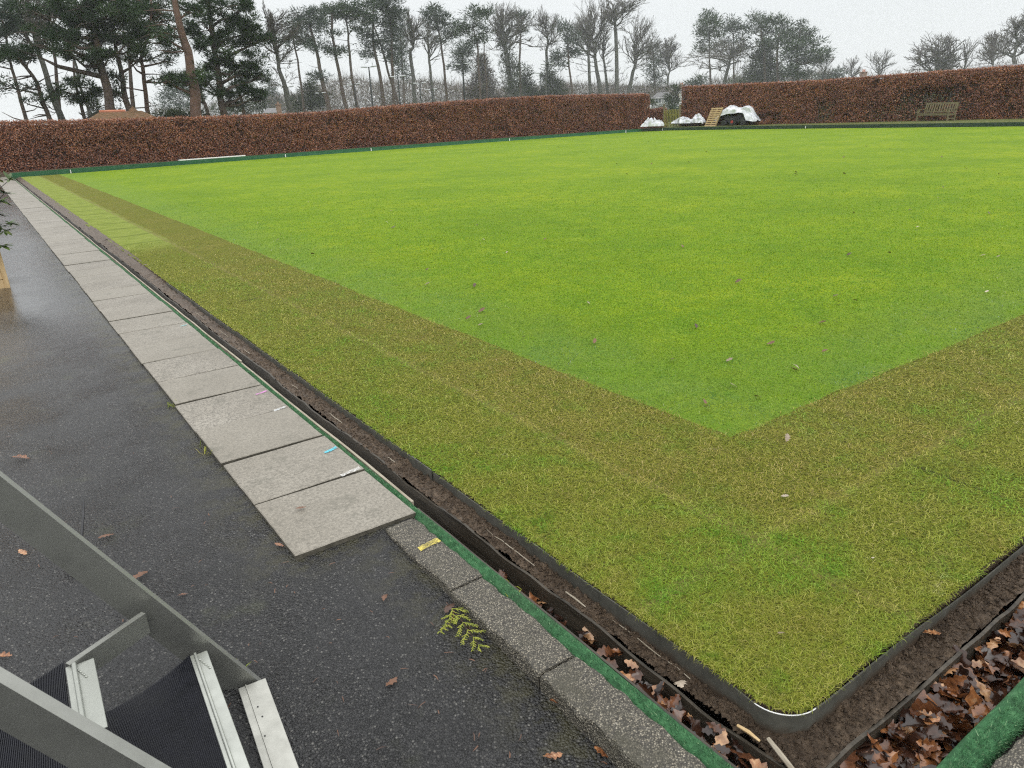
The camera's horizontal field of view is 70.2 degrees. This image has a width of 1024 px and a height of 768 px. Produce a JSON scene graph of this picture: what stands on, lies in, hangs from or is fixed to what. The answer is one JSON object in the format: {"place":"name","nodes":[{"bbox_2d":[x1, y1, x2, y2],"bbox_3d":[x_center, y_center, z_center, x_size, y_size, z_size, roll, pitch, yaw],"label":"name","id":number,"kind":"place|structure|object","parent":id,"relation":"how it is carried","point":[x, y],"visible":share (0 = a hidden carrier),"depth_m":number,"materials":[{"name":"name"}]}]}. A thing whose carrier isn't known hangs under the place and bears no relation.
{"place":"outdoors","nodes":[
{"label":"outdoors","id":0,"kind":"place"},
{"bbox_2d":[88,106,154,122],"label":"pavilion","id":1,"kind":"structure","parent":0,"point":[132,112],"depth_m":43.38,"materials":[{"name":"tile"}]},
{"bbox_2d":[0,186,616,767],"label":"asphalt path","id":2,"kind":"structure","parent":0,"point":[84,398],"depth_m":2.81,"materials":[{"name":"asphalt"}]},
{"bbox_2d":[0,253,10,288],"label":"wooden planter","id":3,"kind":"object","parent":2,"relation":"on","point":[4,281],"visible":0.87,"depth_m":8.44,"materials":[{"name":"wood"}]},
{"bbox_2d":[0,171,22,249],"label":"evergreen shrub","id":4,"kind":"object","parent":3,"relation":"on","point":[10,223],"visible":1,"depth_m":8.24,"materials":[{"name":"green plant"}]},
{"bbox_2d":[60,255,110,265],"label":"paving slab","id":5,"kind":"structure","parent":2,"relation":"on","point":[81,260],"depth_m":9.95,"materials":[{"name":"concrete"}]},
{"bbox_2d":[64,260,115,272],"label":"paving slab","id":6,"kind":"structure","parent":2,"relation":"on","point":[85,266],"depth_m":9.56,"materials":[{"name":"concrete"}]},
{"bbox_2d":[70,265,123,278],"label":"paving slab","id":7,"kind":"structure","parent":2,"relation":"on","point":[95,271],"depth_m":9.14,"materials":[{"name":"concrete"}]},
{"bbox_2d":[75,271,131,284],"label":"paving slab","id":8,"kind":"structure","parent":2,"relation":"on","point":[102,277],"depth_m":8.72,"materials":[{"name":"concrete"}]},
{"bbox_2d":[80,277,140,293],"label":"paving slab","id":9,"kind":"structure","parent":2,"relation":"on","point":[107,285],"depth_m":8.30,"materials":[{"name":"concrete"}]},
{"bbox_2d":[86,285,149,301],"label":"paving slab","id":10,"kind":"structure","parent":2,"relation":"on","point":[115,293],"depth_m":7.88,"materials":[{"name":"concrete"}]},
{"bbox_2d":[93,293,158,312],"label":"paving slab","id":11,"kind":"structure","parent":2,"relation":"on","point":[107,304],"depth_m":7.47,"materials":[{"name":"concrete"}]},
{"bbox_2d":[101,301,183,325],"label":"paving slab","id":12,"kind":"structure","parent":2,"relation":"on","point":[133,311],"depth_m":7.03,"materials":[{"name":"concrete"}]},
{"bbox_2d":[109,311,185,334],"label":"paving slab","id":13,"kind":"structure","parent":2,"relation":"on","point":[144,322],"depth_m":6.63,"materials":[{"name":"concrete"}]},
{"bbox_2d":[0,471,298,767],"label":"metal steps","id":14,"kind":"structure","parent":2,"relation":"on","point":[179,716],"depth_m":2.00,"materials":[{"name":"metal"}]},
{"bbox_2d":[119,322,200,347],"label":"paving slab","id":15,"kind":"structure","parent":2,"relation":"on","point":[153,335],"depth_m":6.22,"materials":[{"name":"concrete"}]},
{"bbox_2d":[129,335,217,365],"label":"paving slab","id":16,"kind":"structure","parent":2,"relation":"on","point":[155,352],"depth_m":5.79,"materials":[{"name":"concrete"}]},
{"bbox_2d":[143,349,265,394],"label":"paving slab","id":17,"kind":"structure","parent":2,"relation":"on","point":[186,365],"depth_m":5.37,"materials":[{"name":"concrete"}]},
{"bbox_2d":[158,365,285,410],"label":"paving slab","id":18,"kind":"structure","parent":2,"relation":"on","point":[191,388],"depth_m":4.95,"materials":[{"name":"concrete"}]},
{"bbox_2d":[175,385,288,433],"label":"paving slab","id":19,"kind":"structure","parent":2,"relation":"on","point":[214,411],"depth_m":4.54,"materials":[{"name":"concrete"}]},
{"bbox_2d":[196,408,335,466],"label":"paving slab","id":20,"kind":"structure","parent":2,"relation":"on","point":[234,441],"depth_m":4.11,"materials":[{"name":"concrete"}]},
{"bbox_2d":[223,436,364,506],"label":"paving slab","id":21,"kind":"structure","parent":2,"relation":"on","point":[275,474],"depth_m":3.69,"materials":[{"name":"concrete"}]},
{"bbox_2d":[255,471,415,559],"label":"paving slab","id":22,"kind":"structure","parent":2,"relation":"on","point":[342,510],"depth_m":3.27,"materials":[{"name":"concrete"}]},
{"bbox_2d":[14,179,733,767],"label":"artificial grass roll","id":23,"kind":"object","parent":2,"relation":"on","point":[688,741],"visible":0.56,"depth_m":2.55,"materials":[{"name":"plastic"}]},
{"bbox_2d":[16,180,241,362],"bbox_3d":[-11.452,-4.376,17.974,0.023,0.052,32.300,-16,24,-32],"label":"timber strip","id":24,"kind":"object","parent":23,"relation":"attached to","point":[222,347],"visible":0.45,"depth_m":7.82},
{"bbox_2d":[241,363,413,504],"bbox_3d":[-1.250,0.215,4.452,0.017,0.052,2.700,-16,24,-32],"label":"timber strip","id":25,"kind":"object","parent":23,"relation":"attached to","point":[364,462],"visible":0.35,"depth_m":3.96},
{"bbox_2d":[386,519,481,596],"bbox_3d":[-0.328,0.747,3.002,0.164,0.161,0.553,-16,24,-32],"label":"kerb stone","id":26,"kind":"object","parent":2,"relation":"on","point":[444,567],"visible":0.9,"depth_m":2.93,"materials":[{"name":"grey"}]},
{"bbox_2d":[437,602,489,651],"bbox_3d":[-0.163,0.851,2.563,0.191,0.018,0.256,-1,21,4],"label":"conifer sprig","id":27,"kind":"object","parent":2,"relation":"on","point":[457,617],"visible":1,"depth_m":2.56,"materials":[{"name":"green plant"}]},
{"bbox_2d":[451,578,574,687],"bbox_3d":[-0.004,0.904,2.577,0.168,0.177,0.541,-16,24,-32],"label":"kerb stone","id":28,"kind":"object","parent":2,"relation":"on","point":[531,647],"visible":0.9,"depth_m":2.50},
{"bbox_2d":[540,657,706,767],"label":"kerb stone","id":29,"kind":"object","parent":2,"relation":"on","point":[617,726],"visible":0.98,"depth_m":2.12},
{"bbox_2d":[0,128,642,176],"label":"hedge bank","id":30,"kind":"structure","parent":0,"point":[2,174],"depth_m":37.75,"materials":[{"name":"plant"}]},
{"bbox_2d":[0,93,650,172],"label":"beech hedge","id":31,"kind":"object","parent":30,"relation":"on","point":[41,144],"visible":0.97,"depth_m":39.45,"materials":[{"name":"brown plant"}]},
{"bbox_2d":[0,0,1023,124],"label":"sky","id":32,"kind":"structure","parent":0,"point":[859,28],"materials":[{"name":"white"}]},
{"bbox_2d":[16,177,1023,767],"bbox_3d":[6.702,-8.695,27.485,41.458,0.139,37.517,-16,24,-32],"label":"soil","id":33,"kind":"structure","parent":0,"point":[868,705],"depth_m":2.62,"materials":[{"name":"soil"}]},
{"bbox_2d":[19,174,1023,714],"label":"turf border","id":34,"kind":"object","parent":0,"point":[125,224],"visible":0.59,"depth_m":3.83,"materials":[{"name":"plant"}]},
{"bbox_2d":[122,237,1023,715],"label":"turf grass","id":35,"kind":"structure","parent":34,"relation":"on","point":[778,615],"depth_m":3.41,"materials":[{"name":"plant"}]},
{"bbox_2d":[166,283,1023,738],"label":"steel edging","id":36,"kind":"object","parent":34,"relation":"attached to","point":[772,721],"visible":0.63,"depth_m":2.57,"materials":[{"name":"black metal"}]},
{"bbox_2d":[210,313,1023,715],"bbox_3d":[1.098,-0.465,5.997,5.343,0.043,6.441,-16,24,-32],"label":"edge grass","id":37,"kind":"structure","parent":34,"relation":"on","point":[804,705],"depth_m":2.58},
{"bbox_2d":[22,183,1023,767],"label":"ditch","id":38,"kind":"object","parent":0,"point":[720,719],"depth_m":2.59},
{"bbox_2d":[11,129,641,179],"bbox_3d":[-5.900,-13.657,42.086,39.662,0.310,1.799,-19,26,-38],"label":"ditch board","id":39,"kind":"object","parent":38,"relation":"on","point":[105,168],"visible":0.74,"depth_m":38.11,"materials":[{"name":"green paint"}]},
{"bbox_2d":[16,179,786,767],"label":"timber board","id":40,"kind":"object","parent":38,"relation":"on","point":[484,551],"visible":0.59,"depth_m":3.16,"materials":[{"name":"wood"}]},
{"bbox_2d":[417,508,737,767],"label":"timber strip","id":41,"kind":"object","parent":38,"relation":"on","point":[633,684],"visible":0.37,"depth_m":2.37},
{"bbox_2d":[494,568,1023,767],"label":"leaf litter","id":42,"kind":"object","parent":38,"relation":"on","point":[926,731],"visible":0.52,"depth_m":2.30,"materials":[{"name":"brown plant"}]},
{"bbox_2d":[825,593,1023,767],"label":"timber board","id":43,"kind":"object","parent":38,"relation":"on","point":[994,625],"visible":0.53,"depth_m":2.37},
{"bbox_2d":[936,677,1023,767],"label":"artificial grass roll","id":44,"kind":"object","parent":38,"relation":"on","point":[987,740],"visible":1,"depth_m":2.02,"materials":[{"name":"plastic"}]},
{"bbox_2d":[991,737,1023,767],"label":"kerb stone","id":45,"kind":"object","parent":38,"relation":"on","point":[1013,757],"visible":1,"depth_m":1.93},
{"bbox_2d":[59,126,1023,436],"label":"lawn","id":46,"kind":"structure","parent":0,"point":[571,164],"depth_m":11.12,"materials":[{"name":"green plant"}]},
{"bbox_2d":[666,119,1023,127],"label":"verge","id":47,"kind":"structure","parent":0,"point":[960,121],"depth_m":42.10,"materials":[{"name":"green plant"}]},
{"bbox_2d":[721,112,749,125],"bbox_3d":[15.551,-18.363,50.388,0.955,0.898,1.896,-20,26,-38],"label":"ground machine","id":48,"kind":"object","parent":47,"relation":"on","point":[731,119],"visible":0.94,"depth_m":50.14,"materials":[{"name":"black metal"}]},
{"bbox_2d":[713,105,760,122],"bbox_3d":[15.615,-18.702,50.302,1.290,1.121,3.308,-20,27,-39],"label":"plastic sheet","id":49,"kind":"object","parent":48,"relation":"on","point":[749,113],"visible":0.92,"depth_m":49.47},
{"bbox_2d":[916,102,959,120],"bbox_3d":[24.199,-15.483,41.427,0.742,1.010,2.062,-10,22,-19],"label":"garden bench","id":50,"kind":"object","parent":47,"relation":"on","point":[947,114],"visible":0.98,"depth_m":41.36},
{"bbox_3d":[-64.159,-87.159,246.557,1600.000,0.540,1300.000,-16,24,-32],"label":"ground","id":51,"kind":"structure","parent":0,"visible":0},
{"bbox_2d":[0,0,35,121],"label":"scots pine","id":52,"kind":"object","parent":51,"relation":"on","point":[5,32],"visible":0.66,"depth_m":47.27,"materials":[{"name":"green plant"}]},
{"bbox_2d":[0,42,76,119],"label":"scots pine","id":53,"kind":"object","parent":51,"relation":"on","point":[39,94],"visible":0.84,"depth_m":45.76,"materials":[{"name":"green plant"}]},
{"bbox_2d":[14,0,67,120],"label":"tree","id":54,"kind":"object","parent":51,"relation":"on","point":[58,110],"visible":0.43,"depth_m":49.49,"materials":[{"name":"grey plant"}]},
{"bbox_2d":[0,0,82,106],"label":"scots pine","id":55,"kind":"object","parent":51,"relation":"on","point":[55,68],"visible":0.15,"depth_m":53.96,"materials":[{"name":"green plant"}]},
{"bbox_2d":[50,61,103,118],"bbox_3d":[-29.349,-18.758,49.919,3.900,6.209,3.199,-16,24,-32],"label":"scots pine","id":56,"kind":"object","parent":51,"relation":"on","point":[94,93],"visible":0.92,"depth_m":49.44,"materials":[{"name":"green plant"}]},
{"bbox_2d":[0,0,159,109],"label":"cedar","id":57,"kind":"object","parent":51,"relation":"on","point":[91,23],"visible":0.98,"depth_m":44.21,"materials":[{"name":"plant"}]},
{"bbox_2d":[95,0,161,110],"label":"scots pine","id":58,"kind":"object","parent":51,"relation":"on","point":[120,76],"visible":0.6,"depth_m":46.89,"materials":[{"name":"green plant"}]},
{"bbox_2d":[103,0,191,106],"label":"scots pine","id":59,"kind":"object","parent":51,"relation":"on","point":[161,5],"visible":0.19,"depth_m":55.63,"materials":[{"name":"green plant"}]},
{"bbox_2d":[114,0,190,114],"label":"scots pine","id":60,"kind":"object","parent":51,"relation":"on","point":[154,15],"visible":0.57,"depth_m":49.18,"materials":[{"name":"green plant"}]},
{"bbox_2d":[150,67,189,111],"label":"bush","id":61,"kind":"object","parent":51,"relation":"on","point":[172,94],"visible":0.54,"depth_m":169.12,"materials":[{"name":"green plant"}]},
{"bbox_2d":[148,107,209,120],"bbox_3d":[-22.362,-17.081,48.915,2.598,3.189,4.290,11,24,33],"label":"evergreen bush","id":62,"kind":"object","parent":51,"relation":"on","point":[174,112],"visible":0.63,"depth_m":47.96,"materials":[{"name":"green plant"}]},
{"bbox_2d":[141,0,217,117],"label":"scots pine","id":63,"kind":"object","parent":51,"relation":"on","point":[190,75],"visible":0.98,"depth_m":42.97,"materials":[{"name":"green plant"}]},
{"bbox_2d":[180,0,285,115],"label":"scots pine","id":64,"kind":"object","parent":51,"relation":"on","point":[245,26],"visible":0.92,"depth_m":48.77,"materials":[{"name":"green plant"}]},
{"bbox_2d":[209,95,271,115],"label":"evergreen bush","id":65,"kind":"object","parent":51,"relation":"on","point":[248,110],"visible":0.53,"depth_m":113.63,"materials":[{"name":"green plant"}]},
{"bbox_2d":[258,0,309,116],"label":"bare tree","id":66,"kind":"object","parent":51,"relation":"on","point":[271,21],"visible":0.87,"depth_m":59.06,"materials":[{"name":"grey plant"}]},
{"bbox_2d":[279,16,318,115],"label":"scots pine","id":67,"kind":"object","parent":51,"relation":"on","point":[300,81],"visible":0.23,"depth_m":120.73,"materials":[{"name":"green plant"}]},
{"bbox_2d":[290,77,336,112],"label":"evergreen bush","id":68,"kind":"object","parent":51,"relation":"on","point":[311,97],"visible":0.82,"depth_m":125.62,"materials":[{"name":"green plant"}]},
{"bbox_2d":[287,5,348,110],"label":"scots pine","id":69,"kind":"object","parent":51,"relation":"on","point":[311,38],"visible":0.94,"depth_m":115.33,"materials":[{"name":"green plant"}]},
{"bbox_2d":[309,1,355,108],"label":"scots pine","id":70,"kind":"object","parent":51,"relation":"on","point":[336,52],"visible":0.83,"depth_m":117.23,"materials":[{"name":"green plant"}]},
{"bbox_2d":[330,0,381,107],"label":"scots pine","id":71,"kind":"object","parent":51,"relation":"on","point":[358,12],"visible":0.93,"depth_m":118.07,"materials":[{"name":"green plant"}]},
{"bbox_2d":[350,0,407,106],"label":"scots pine","id":72,"kind":"object","parent":51,"relation":"on","point":[373,43],"visible":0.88,"depth_m":123.47,"materials":[{"name":"green plant"}]},
{"bbox_2d":[374,4,413,105],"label":"scots pine","id":73,"kind":"object","parent":51,"relation":"on","point":[393,30],"visible":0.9,"depth_m":125.70,"materials":[{"name":"green plant"}]},
{"bbox_2d":[388,28,417,107],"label":"scots pine","id":74,"kind":"object","parent":51,"relation":"on","point":[402,64],"visible":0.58,"depth_m":187.49,"materials":[{"name":"green plant"}]},
{"bbox_2d":[398,7,434,103],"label":"tree","id":75,"kind":"object","parent":51,"relation":"on","point":[414,32],"visible":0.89,"depth_m":132.14,"materials":[{"name":"grey plant"}]},
{"bbox_2d":[421,20,446,101],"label":"bare tree","id":76,"kind":"object","parent":51,"relation":"on","point":[435,43],"visible":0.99,"depth_m":132.30,"materials":[{"name":"grey plant"}]},
{"bbox_2d":[417,0,461,104],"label":"scots pine","id":77,"kind":"object","parent":51,"relation":"on","point":[432,10],"visible":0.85,"depth_m":137.77,"materials":[{"name":"green plant"}]},
{"bbox_2d":[444,39,481,99],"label":"scots pine","id":78,"kind":"object","parent":51,"relation":"on","point":[458,53],"visible":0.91,"depth_m":172.38,"materials":[{"name":"green plant"}]},
{"bbox_2d":[450,1,499,99],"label":"scots pine","id":79,"kind":"object","parent":51,"relation":"on","point":[479,14],"visible":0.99,"depth_m":135.58,"materials":[{"name":"green plant"}]},
{"bbox_2d":[460,48,505,102],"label":"yew tree","id":80,"kind":"object","parent":51,"relation":"on","point":[470,94],"visible":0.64,"depth_m":179.18,"materials":[{"name":"green plant"}]},
{"bbox_2d":[481,2,545,100],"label":"bare tree","id":81,"kind":"object","parent":51,"relation":"on","point":[505,39],"visible":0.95,"depth_m":168.31,"materials":[{"name":"grey plant"}]},
{"bbox_2d":[514,63,543,98],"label":"yew tree","id":82,"kind":"object","parent":51,"relation":"on","point":[528,90],"visible":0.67,"depth_m":186.75,"materials":[{"name":"green plant"}]},
{"bbox_2d":[527,5,569,94],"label":"tree","id":83,"kind":"object","parent":51,"relation":"on","point":[545,17],"visible":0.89,"depth_m":175.48,"materials":[{"name":"grey plant"}]},
{"bbox_2d":[534,60,569,97],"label":"yew tree","id":84,"kind":"object","parent":51,"relation":"on","point":[558,88],"visible":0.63,"depth_m":187.48,"materials":[{"name":"green plant"}]},
{"bbox_2d":[544,16,588,94],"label":"scots pine","id":85,"kind":"object","parent":51,"relation":"on","point":[555,55],"visible":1,"depth_m":171.54,"materials":[{"name":"green plant"}]},
{"bbox_2d":[560,8,601,93],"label":"bare tree","id":86,"kind":"object","parent":51,"relation":"on","point":[589,25],"visible":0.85,"depth_m":175.93,"materials":[{"name":"grey plant"}]},
{"bbox_2d":[151,56,1023,120],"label":"woodland","id":87,"kind":"object","parent":51,"relation":"on","point":[455,89],"visible":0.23,"depth_m":210.90,"materials":[{"name":"plant"}]},
{"bbox_2d":[563,0,614,94],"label":"bare tree","id":88,"kind":"object","parent":51,"relation":"on","point":[594,45],"visible":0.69,"depth_m":178.97,"materials":[{"name":"grey plant"}]},
{"bbox_2d":[598,28,620,93],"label":"bare tree","id":89,"kind":"object","parent":51,"relation":"on","point":[603,48],"visible":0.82,"depth_m":182.73,"materials":[{"name":"grey plant"}]},
{"bbox_2d":[597,0,649,93],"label":"bare tree","id":90,"kind":"object","parent":51,"relation":"on","point":[614,14],"visible":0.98,"depth_m":174.58,"materials":[{"name":"grey plant"}]},
{"bbox_2d":[617,9,665,96],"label":"bare tree","id":91,"kind":"object","parent":51,"relation":"on","point":[636,53],"visible":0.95,"depth_m":181.47,"materials":[{"name":"grey plant"}]},
{"bbox_2d":[636,37,666,94],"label":"bare tree","id":92,"kind":"object","parent":51,"relation":"on","point":[654,76],"visible":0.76,"depth_m":219.78,"materials":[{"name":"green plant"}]},
{"bbox_2d":[647,81,682,108],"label":"evergreen bush","id":93,"kind":"object","parent":51,"relation":"on","point":[675,100],"visible":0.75,"depth_m":109.35,"materials":[{"name":"green plant"}]},
{"bbox_2d":[654,33,693,91],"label":"bare tree","id":94,"kind":"object","parent":51,"relation":"on","point":[668,52],"visible":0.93,"depth_m":217.44,"materials":[{"name":"grey plant"}]},
{"bbox_2d":[690,8,727,84],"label":"scots pine","id":95,"kind":"object","parent":51,"relation":"on","point":[705,31],"visible":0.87,"depth_m":191.38,"materials":[{"name":"green plant"}]},
{"bbox_2d":[684,34,760,84],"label":"bare tree","id":96,"kind":"object","parent":51,"relation":"on","point":[731,54],"visible":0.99,"depth_m":185.36,"materials":[{"name":"grey plant"}]},
{"bbox_2d":[719,12,753,82],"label":"scots pine","id":97,"kind":"object","parent":51,"relation":"on","point":[734,26],"visible":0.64,"depth_m":193.43,"materials":[{"name":"green plant"}]},
{"bbox_2d":[735,25,789,83],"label":"yew tree","id":98,"kind":"object","parent":51,"relation":"on","point":[755,74],"visible":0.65,"depth_m":196.91,"materials":[{"name":"green plant"}]},
{"bbox_2d":[739,8,798,81],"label":"scots pine","id":99,"kind":"object","parent":51,"relation":"on","point":[764,22],"visible":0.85,"depth_m":189.10,"materials":[{"name":"green plant"}]},
{"bbox_2d":[756,25,800,81],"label":"scots pine","id":100,"kind":"object","parent":51,"relation":"on","point":[777,41],"visible":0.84,"depth_m":186.46,"materials":[{"name":"green plant"}]},
{"bbox_2d":[777,18,837,81],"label":"scots pine","id":101,"kind":"object","parent":51,"relation":"on","point":[804,59],"visible":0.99,"depth_m":183.92,"materials":[{"name":"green plant"}]},
{"bbox_2d":[642,122,1023,131],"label":"ditch board","id":102,"kind":"object","parent":51,"relation":"on","point":[998,124],"visible":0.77,"depth_m":42.97,"materials":[{"name":"green paint"}]},
{"bbox_2d":[681,64,1023,125],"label":"beech hedge","id":103,"kind":"object","parent":51,"relation":"on","point":[985,93],"visible":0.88,"depth_m":44.29,"materials":[{"name":"brown plant"}]},
{"bbox_2d":[864,50,896,75],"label":"bare tree","id":104,"kind":"object","parent":51,"relation":"on","point":[885,60],"visible":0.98,"depth_m":197.75,"materials":[{"name":"grey plant"}]},
{"bbox_2d":[903,31,970,73],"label":"bare tree","id":105,"kind":"object","parent":51,"relation":"on","point":[945,60],"visible":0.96,"depth_m":184.49,"materials":[{"name":"grey plant"}]},
{"bbox_2d":[972,29,1007,65],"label":"bare tree","id":106,"kind":"object","parent":51,"relation":"on","point":[991,40],"visible":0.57,"depth_m":176.50,"materials":[{"name":"grey plant"}]},
{"bbox_2d":[976,8,1023,64],"bbox_3d":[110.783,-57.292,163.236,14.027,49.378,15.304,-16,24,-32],"label":"bare tree","id":107,"kind":"object","parent":51,"relation":"on","point":[1015,26],"visible":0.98,"depth_m":157.28,"materials":[{"name":"grey plant"}]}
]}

